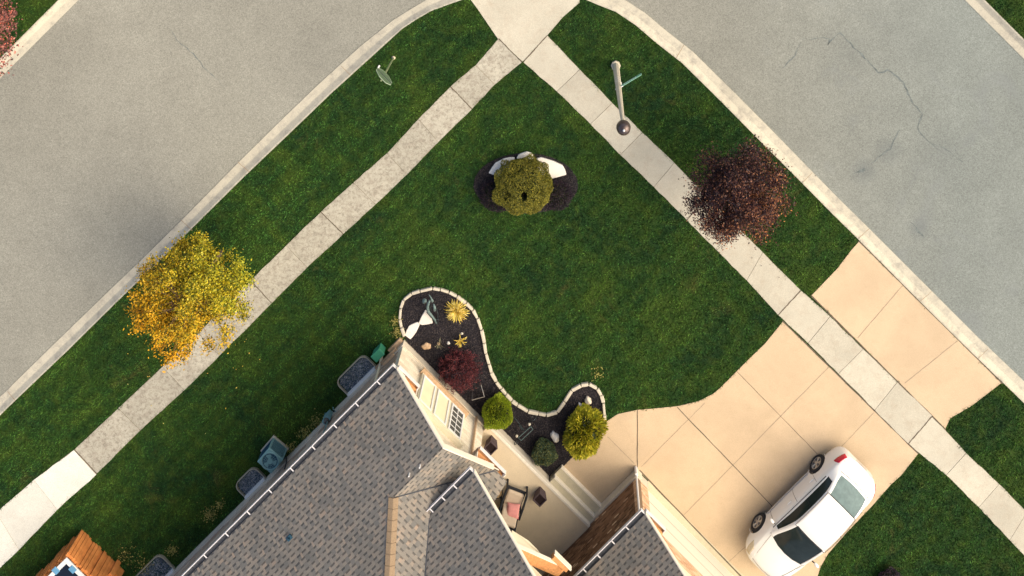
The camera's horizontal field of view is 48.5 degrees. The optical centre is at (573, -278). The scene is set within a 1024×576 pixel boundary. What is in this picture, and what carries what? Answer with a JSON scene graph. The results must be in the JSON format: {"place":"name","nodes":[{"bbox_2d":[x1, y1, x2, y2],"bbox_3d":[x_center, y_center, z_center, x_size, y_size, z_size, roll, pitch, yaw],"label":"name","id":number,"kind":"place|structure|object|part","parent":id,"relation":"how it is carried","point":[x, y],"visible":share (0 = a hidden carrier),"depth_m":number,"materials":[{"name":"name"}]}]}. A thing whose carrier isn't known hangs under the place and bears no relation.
{"place":"outdoors","nodes":[
{"label":"outdoors","id":0,"kind":"place"},
{"bbox_2d":[0,450,95,567],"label":"sidewalk","id":1,"kind":"structure","parent":0,"point":[26,514],"depth_m":37.98,"materials":[{"name":"white concrete"}]},
{"bbox_2d":[75,40,521,472],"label":"sidewalk","id":2,"kind":"structure","parent":0,"point":[440,118],"depth_m":37.98,"materials":[{"name":"beige concrete"}]},
{"bbox_2d":[0,0,1023,395],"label":"road","id":3,"kind":"structure","parent":0,"point":[132,132],"depth_m":38.10,"materials":[{"name":"grey asphalt"}]},
{"bbox_2d":[0,0,77,77],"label":"kerb","id":4,"kind":"structure","parent":3,"relation":"on","point":[43,24],"depth_m":38.07,"materials":[{"name":"beige concrete"}]},
{"bbox_2d":[172,32,221,84],"bbox_3d":[-12.634,11.285,38.096,0.115,0.001,2.621,-44,90,0],"label":"asphalt crack","id":5,"kind":"object","parent":3,"relation":"on","point":[195,57],"visible":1,"depth_m":38.10,"materials":[{"name":"grey asphalt"}]},
{"bbox_2d":[0,0,1023,414],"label":"kerb","id":6,"kind":"structure","parent":3,"relation":"on","point":[786,156],"depth_m":38.07,"materials":[{"name":"beige concrete"}]},
{"bbox_2d":[8,45,987,399],"bbox_3d":[-2.750,16.527,37.972,32.848,0.001,10.932,-2,90,0],"label":"kerb joint","id":7,"kind":"object","parent":6,"relation":"on","point":[348,73],"visible":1,"depth_m":37.97,"materials":[{"name":"grey concrete"}]},
{"bbox_2d":[805,32,939,150],"bbox_3d":[10.357,12.104,38.096,5.978,0.001,1.068,39,90,0],"label":"asphalt crack","id":8,"kind":"object","parent":3,"relation":"on","point":[829,41],"visible":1,"depth_m":38.10,"materials":[{"name":"grey asphalt"}]},
{"bbox_2d":[872,130,899,162],"bbox_3d":[10.573,14.280,38.096,0.215,0.001,1.488,40,90,0],"label":"asphalt crack","id":9,"kind":"object","parent":3,"relation":"on","point":[890,148],"visible":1,"depth_m":38.10,"materials":[{"name":"grey asphalt"}]},
{"bbox_2d":[965,0,1023,58],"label":"kerb","id":10,"kind":"structure","parent":3,"relation":"on","point":[1000,26],"depth_m":38.07,"materials":[{"name":"beige concrete"}]},
{"bbox_2d":[0,0,1023,575],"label":"lawn","id":11,"kind":"structure","parent":0,"point":[334,172],"depth_m":38.00,"materials":[{"name":"green plant"}]},
{"bbox_2d":[0,0,22,75],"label":"street tree","id":12,"kind":"object","parent":11,"relation":"on","point":[6,17],"visible":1,"depth_m":35.09,"materials":[{"name":"red plant"}]},
{"bbox_2d":[36,530,123,575],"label":"cedar enclosure","id":13,"kind":"object","parent":11,"relation":"on","point":[80,554],"visible":1,"depth_m":37.36,"materials":[{"name":"brown wood"}]},
{"bbox_2d":[136,554,174,575],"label":"window well","id":14,"kind":"object","parent":11,"relation":"on","point":[161,560],"depth_m":37.97,"materials":[{"name":"grey plastic"}]},
{"bbox_2d":[123,227,258,372],"bbox_3d":[-11.806,17.659,35.575,4.031,4.950,3.759,0,90,0],"label":"street tree","id":15,"kind":"object","parent":11,"relation":"on","point":[195,281],"visible":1,"depth_m":34.37,"materials":[{"name":"yellow plant"}]},
{"bbox_2d":[236,467,265,498],"bbox_3d":[-10.813,25.372,37.970,0.601,0.260,0.956,45,90,0],"label":"window well","id":16,"kind":"object","parent":11,"relation":"on","point":[254,485],"depth_m":37.96,"materials":[{"name":"grey plastic"}]},
{"bbox_2d":[257,435,288,472],"bbox_3d":[-9.931,24.365,37.549,0.829,0.902,0.680,40,90,0],"label":"air conditioner","id":17,"kind":"object","parent":11,"relation":"on","point":[272,454],"visible":1,"depth_m":37.39,"materials":[{"name":"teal metal"}]},
{"bbox_2d":[337,355,375,396],"bbox_3d":[-7.267,21.790,37.970,0.650,0.260,1.356,45,90,0],"label":"window well","id":18,"kind":"object","parent":11,"relation":"on","point":[355,383],"depth_m":37.96,"materials":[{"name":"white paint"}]},
{"bbox_2d":[117,316,608,573],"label":"weeds","id":19,"kind":"object","parent":11,"relation":"on","point":[290,444],"visible":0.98,"depth_m":37.93,"materials":[{"name":"green plant"}]},
{"bbox_2d":[371,343,385,361],"bbox_3d":[-6.481,20.962,37.790,0.400,0.420,0.280,-45,90,0],"label":"utility box","id":20,"kind":"object","parent":11,"relation":"on","point":[378,354],"visible":1,"depth_m":37.58,"materials":[{"name":"green metal"}]},
{"bbox_2d":[376,56,395,84],"bbox_3d":[-6.018,11.214,36.800,0.140,2.500,0.661,-44,90,0],"label":"stop sign","id":21,"kind":"object","parent":11,"relation":"on","point":[383,76],"visible":1,"depth_m":35.95,"materials":[{"name":"metal"}]},
{"bbox_2d":[170,337,742,575],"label":"house","id":22,"kind":"structure","parent":11,"relation":"on","point":[395,468],"depth_m":34.76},
{"bbox_2d":[322,410,332,432],"bbox_3d":[-8.178,23.045,37.052,0.180,1.904,0.314,45,90,0],"label":"utility meter","id":23,"kind":"object","parent":22,"relation":"attached to","point":[327,417],"visible":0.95,"depth_m":37.46,"materials":[{"name":"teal metal"}]},
{"bbox_2d":[416,373,464,440],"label":"shutters","id":24,"kind":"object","parent":22,"relation":"in","point":[422,375],"depth_m":36.50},
{"bbox_2d":[419,375,464,439],"bbox_3d":[-4.217,21.969,36.440,1.840,1.320,0.039,45,90,0],"label":"window frame","id":25,"kind":"structure","parent":22,"relation":"in","point":[430,408],"depth_m":36.31,"materials":[{"name":"white paint"}]},
{"bbox_2d":[484,435,497,454],"bbox_3d":[-2.701,23.715,37.290,0.330,0.420,0.330,45,90,0],"label":"planter","id":26,"kind":"object","parent":22,"relation":"attached to","point":[490,447],"visible":0.94,"depth_m":37.13,"materials":[{"name":"brown wood"}]},
{"bbox_2d":[498,479,527,531],"bbox_3d":[-2.005,25.544,37.013,0.784,0.978,0.991,21,90,0],"label":"armchair","id":27,"kind":"object","parent":22,"relation":"on","point":[513,495],"visible":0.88,"depth_m":37.08,"materials":[{"name":"fabric"}]},
{"bbox_2d":[507,502,519,519],"bbox_3d":[-1.960,25.625,36.900,0.420,0.275,0.331,8,90,0],"label":"pillow","id":28,"kind":"object","parent":27,"relation":"on","point":[512,510],"visible":1,"depth_m":36.86,"materials":[{"name":"pink fabric"}]},
{"bbox_2d":[533,487,546,506],"bbox_3d":[-1.098,25.405,37.290,0.330,0.420,0.330,45,90,0],"label":"planter","id":29,"kind":"object","parent":22,"relation":"on","point":[539,499],"visible":1,"depth_m":37.13,"materials":[{"name":"brown"}]},
{"bbox_2d":[648,491,732,575],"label":"garage door","id":30,"kind":"structure","parent":22,"relation":"in","point":[671,533],"depth_m":37.29,"materials":[{"name":"beige metal"}]},
{"bbox_2d":[401,153,603,478],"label":"mulch","id":31,"kind":"object","parent":11,"relation":"on","point":[480,339],"visible":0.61,"depth_m":37.97,"materials":[{"name":"black wood"}]},
{"bbox_2d":[400,327,405,336],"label":"edging stone","id":32,"kind":"object","parent":31,"relation":"on","point":[402,331],"visible":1,"depth_m":37.90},
{"bbox_2d":[403,293,411,300],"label":"edging stone","id":33,"kind":"object","parent":31,"relation":"on","point":[407,296],"visible":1,"depth_m":37.90,"materials":[{"name":"beige stone"}]},
{"bbox_2d":[405,322,419,338],"bbox_3d":[-5.389,20.296,37.970,0.315,0.060,0.618,35,90,0],"label":"flagstone","id":34,"kind":"object","parent":31,"relation":"on","point":[411,330],"visible":1,"depth_m":37.94,"materials":[{"name":"white stone"}]},
{"bbox_2d":[412,289,419,294],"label":"edging stone","id":35,"kind":"object","parent":31,"relation":"on","point":[417,291],"visible":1,"depth_m":37.91,"materials":[{"name":"beige stone"}]},
{"bbox_2d":[419,310,432,324],"bbox_3d":[-4.939,19.890,37.960,0.464,0.080,0.489,0,90,0],"label":"flagstone","id":36,"kind":"object","parent":31,"relation":"on","point":[425,318],"visible":0.99,"depth_m":37.92,"materials":[{"name":"white stone"}]},
{"bbox_2d":[420,286,431,292],"bbox_3d":[-4.918,18.957,37.966,0.405,0.128,0.094,-13,90,0],"label":"edging stone","id":37,"kind":"object","parent":31,"relation":"on","point":[425,289],"visible":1,"depth_m":37.91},
{"bbox_2d":[421,342,430,349],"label":"rock","id":38,"kind":"object","parent":31,"relation":"on","point":[425,345],"visible":1,"depth_m":37.92,"materials":[{"name":"beige stone"}]},
{"bbox_2d":[422,295,438,324],"bbox_3d":[-4.742,19.509,37.701,0.454,0.622,1.316,-13,90,0],"label":"garden sculpture","id":39,"kind":"object","parent":31,"relation":"on","point":[428,312],"visible":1,"depth_m":37.70,"materials":[{"name":"metal"}]},
{"bbox_2d":[449,291,456,296],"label":"edging stone","id":40,"kind":"object","parent":31,"relation":"on","point":[452,293],"visible":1,"depth_m":37.91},
{"bbox_2d":[444,300,469,323],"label":"ornamental grass","id":41,"kind":"object","parent":31,"relation":"on","point":[457,311],"depth_m":37.78,"materials":[{"name":"yellow plant"}]},
{"bbox_2d":[435,345,482,395],"bbox_3d":[-3.764,21.504,37.491,1.646,1.084,1.642,0,90,0],"label":"barberry shrub","id":42,"kind":"object","parent":31,"relation":"on","point":[458,369],"visible":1,"depth_m":37.46,"materials":[{"name":"red plant"}]},
{"bbox_2d":[454,337,466,346],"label":"ornamental grass","id":43,"kind":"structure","parent":31,"relation":"on","point":[460,341],"depth_m":37.86,"materials":[{"name":"yellow plant"}]},
{"bbox_2d":[457,295,465,304],"bbox_3d":[-3.746,19.299,37.967,0.364,0.126,0.109,36,90,0],"label":"edging stone","id":44,"kind":"object","parent":31,"relation":"on","point":[460,298],"visible":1,"depth_m":37.91,"materials":[{"name":"beige stone"}]},
{"bbox_2d":[465,302,472,310],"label":"edging stone","id":45,"kind":"object","parent":31,"relation":"on","point":[469,306],"visible":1,"depth_m":37.90,"materials":[{"name":"beige stone"}]},
{"bbox_2d":[472,309,477,318],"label":"edging stone","id":46,"kind":"object","parent":31,"relation":"on","point":[474,313],"visible":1,"depth_m":37.91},
{"bbox_2d":[476,317,481,329],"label":"edging stone","id":47,"kind":"object","parent":31,"relation":"on","point":[479,323],"visible":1,"depth_m":37.91,"materials":[{"name":"beige stone"}]},
{"bbox_2d":[480,329,485,342],"bbox_3d":[-3.018,20.517,37.966,0.113,0.129,0.429,-13,90,0],"label":"edging stone","id":48,"kind":"object","parent":31,"relation":"on","point":[483,336],"visible":1,"depth_m":37.90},
{"bbox_2d":[483,342,486,353],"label":"edging stone","id":49,"kind":"object","parent":31,"relation":"on","point":[485,348],"visible":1,"depth_m":37.90,"materials":[{"name":"beige stone"}]},
{"bbox_2d":[485,353,489,363],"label":"edging stone","id":50,"kind":"object","parent":31,"relation":"on","point":[487,358],"visible":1,"depth_m":37.91,"materials":[{"name":"beige stone"}]},
{"bbox_2d":[479,179,505,212],"bbox_3d":[-2.599,15.738,37.739,1.131,0.556,1.159,0,90,0],"label":"shrub","id":51,"kind":"object","parent":31,"relation":"on","point":[487,192],"visible":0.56,"depth_m":37.66,"materials":[{"name":"plant"}]},
{"bbox_2d":[490,371,496,381],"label":"edging stone","id":52,"kind":"object","parent":31,"relation":"on","point":[493,376],"visible":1,"depth_m":37.90,"materials":[{"name":"beige stone"}]},
{"bbox_2d":[481,392,512,429],"bbox_3d":[-2.514,22.792,37.491,1.083,1.043,1.083,0,90,0],"label":"round shrub","id":53,"kind":"object","parent":31,"relation":"on","point":[496,413],"visible":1,"depth_m":37.30,"materials":[{"name":"green plant"}]},
{"bbox_2d":[489,157,514,174],"bbox_3d":[-2.393,14.845,37.950,0.861,0.100,0.623,0,90,0],"label":"flagstone","id":54,"kind":"object","parent":31,"relation":"on","point":[495,167],"visible":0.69,"depth_m":37.90,"materials":[{"name":"grey stone"}]},
{"bbox_2d":[505,393,512,401],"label":"edging stone","id":55,"kind":"object","parent":31,"relation":"on","point":[508,396],"visible":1,"depth_m":37.91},
{"bbox_2d":[511,399,517,405],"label":"edging stone","id":56,"kind":"object","parent":31,"relation":"on","point":[514,402],"visible":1,"depth_m":37.90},
{"bbox_2d":[491,153,553,215],"bbox_3d":[-1.662,15.232,37.434,2.072,1.163,2.028,0,90,0],"label":"round bush","id":57,"kind":"object","parent":31,"relation":"on","point":[519,197],"visible":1,"depth_m":37.17,"materials":[{"name":"green plant"}]},
{"bbox_2d":[518,403,527,412],"bbox_3d":[-1.693,22.924,37.970,0.386,0.121,0.097,32,90,0],"label":"edging stone","id":58,"kind":"object","parent":31,"relation":"on","point":[521,407],"visible":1,"depth_m":37.91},
{"bbox_2d":[517,151,532,158],"bbox_3d":[-1.593,14.543,37.950,0.592,0.100,0.403,0,90,0],"label":"flagstone","id":59,"kind":"object","parent":31,"relation":"on","point":[522,155],"visible":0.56,"depth_m":37.90,"materials":[{"name":"grey stone"}]},
{"bbox_2d":[514,415,536,444],"bbox_3d":[-1.598,23.497,37.746,0.758,0.515,1.121,0,90,0],"label":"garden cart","id":60,"kind":"object","parent":31,"relation":"on","point":[521,427],"visible":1,"depth_m":37.69,"materials":[{"name":"metal"}]},
{"bbox_2d":[528,409,538,415],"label":"edging stone","id":61,"kind":"object","parent":31,"relation":"on","point":[533,412],"visible":1,"depth_m":37.90,"materials":[{"name":"beige stone"}]},
{"bbox_2d":[539,411,545,416],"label":"edging stone","id":62,"kind":"object","parent":31,"relation":"on","point":[542,414],"visible":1,"depth_m":37.91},
{"bbox_2d":[531,437,557,465],"bbox_3d":[-0.948,24.255,37.701,0.919,0.628,0.970,0,90,0],"label":"bush","id":63,"kind":"object","parent":31,"relation":"on","point":[543,452],"visible":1,"depth_m":37.57,"materials":[{"name":"green plant"}]},
{"bbox_2d":[537,157,565,178],"bbox_3d":[-0.770,14.927,37.950,1.116,0.100,0.591,18,90,0],"label":"flagstone","id":64,"kind":"object","parent":31,"relation":"on","point":[556,169],"visible":0.62,"depth_m":37.90,"materials":[{"name":"white stone"}]},
{"bbox_2d":[546,410,556,416],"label":"edging stone","id":65,"kind":"object","parent":31,"relation":"on","point":[552,413],"visible":1,"depth_m":37.90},
{"bbox_2d":[550,431,558,442],"bbox_3d":[-0.605,23.867,37.912,0.254,0.229,0.390,-30,90,0],"label":"rock","id":66,"kind":"object","parent":31,"relation":"on","point":[554,436],"visible":1,"depth_m":37.87,"materials":[{"name":"grey stone"}]},
{"bbox_2d":[542,179,572,210],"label":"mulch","id":67,"kind":"object","parent":31,"relation":"on","point":[558,194],"visible":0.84,"depth_m":37.66,"materials":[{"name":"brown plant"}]},
{"bbox_2d":[556,400,564,412],"bbox_3d":[-0.412,22.877,37.965,0.112,0.129,0.396,35,90,0],"label":"edging stone","id":68,"kind":"object","parent":31,"relation":"on","point":[560,407],"visible":1,"depth_m":37.90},
{"bbox_2d":[564,389,572,401],"bbox_3d":[-0.171,22.513,37.967,0.113,0.126,0.416,33,90,0],"label":"edging stone","id":69,"kind":"object","parent":31,"relation":"on","point":[568,395],"visible":1,"depth_m":37.91,"materials":[{"name":"beige stone"}]},
{"bbox_2d":[571,383,580,391],"bbox_3d":[0.099,22.237,37.965,0.344,0.129,0.121,-27,90,0],"label":"edging stone","id":70,"kind":"object","parent":31,"relation":"on","point":[575,387],"visible":1,"depth_m":37.90,"materials":[{"name":"beige stone"}]},
{"bbox_2d":[581,382,587,386],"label":"edging stone","id":71,"kind":"object","parent":31,"relation":"on","point":[583,384],"visible":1,"depth_m":37.90,"materials":[{"name":"beige stone"}]},
{"bbox_2d":[562,403,608,460],"bbox_3d":[0.400,23.434,37.374,1.390,1.336,1.724,15,90,0],"label":"bushy shrub","id":72,"kind":"object","parent":31,"relation":"on","point":[585,430],"visible":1,"depth_m":37.16,"materials":[{"name":"green plant"}]},
{"bbox_2d":[584,396,591,404],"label":"rock","id":73,"kind":"object","parent":31,"relation":"on","point":[588,400],"visible":1,"depth_m":37.87,"materials":[{"name":"grey stone"}]},
{"bbox_2d":[589,382,596,389],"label":"edging stone","id":74,"kind":"object","parent":31,"relation":"on","point":[593,386],"visible":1,"depth_m":37.90,"materials":[{"name":"beige stone"}]},
{"bbox_2d":[600,394,604,402],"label":"edging stone","id":75,"kind":"object","parent":31,"relation":"on","point":[602,398],"visible":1,"depth_m":37.91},
{"bbox_2d":[602,402,605,414],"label":"edging stone","id":76,"kind":"object","parent":31,"relation":"on","point":[603,405],"visible":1,"depth_m":37.89,"materials":[{"name":"beige stone"}]},
{"bbox_2d":[611,60,641,135],"bbox_3d":[1.713,11.373,34.953,1.023,6.195,0.408,-17,90,0],"label":"street lamp","id":77,"kind":"object","parent":11,"relation":"on","point":[623,127],"visible":1,"depth_m":34.58,"materials":[{"name":"grey metal"}]},
{"bbox_2d":[678,134,797,252],"bbox_3d":[5.086,14.514,35.735,3.742,4.630,3.542,0,90,0],"label":"street tree","id":78,"kind":"object","parent":11,"relation":"on","point":[746,205],"visible":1,"depth_m":34.57,"materials":[{"name":"red plant"}]},
{"bbox_2d":[19,44,1017,539],"bbox_3d":[-3.125,21.750,38.022,43.571,0.056,22.571,0,90,0],"label":"slab bed","id":79,"kind":"object","parent":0,"point":[373,202],"visible":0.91,"depth_m":38.00,"materials":[{"name":"grey concrete"}]},
{"bbox_2d":[471,0,579,60],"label":"ramp","id":80,"kind":"structure","parent":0,"point":[521,29],"depth_m":37.97,"materials":[{"name":"beige concrete"}]},
{"bbox_2d":[524,36,1023,554],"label":"sidewalk","id":81,"kind":"structure","parent":0,"point":[884,394],"depth_m":37.98,"materials":[{"name":"beige concrete"}]},
{"bbox_2d":[75,36,932,473],"bbox_3d":[-2.340,17.795,37.971,28.725,0.001,14.668,0,90,0],"label":"slab joint","id":82,"kind":"object","parent":81,"relation":"on","point":[341,232],"visible":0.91,"depth_m":37.97,"materials":[{"name":"grey concrete"}]},
{"bbox_2d":[564,240,1001,575],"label":"driveway","id":83,"kind":"structure","parent":0,"point":[904,337],"depth_m":37.98,"materials":[{"name":"beige concrete"}]},
{"bbox_2d":[746,446,875,575],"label":"parked car","id":84,"kind":"object","parent":83,"relation":"on","point":[807,518],"visible":1,"depth_m":36.91,"materials":[{"name":"white paint"}]},
{"bbox_3d":[7.508,25.384,36.797,2.396,0.388,0.145,-45,90,0],"label":"side window","id":85,"kind":"part","parent":84,"relation":"part of","materials":[{"name":"black glass"}]},
{"bbox_3d":[8.885,25.031,36.714,1.132,0.291,0.671,45,90,0],"label":"rear window","id":86,"kind":"part","parent":84,"relation":"part of","materials":[{"name":"grey glass"}]},
{"bbox_2d":[878,567,901,575],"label":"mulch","id":87,"kind":"object","parent":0,"point":[889,571],"visible":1,"depth_m":37.71,"materials":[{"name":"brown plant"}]}
]}

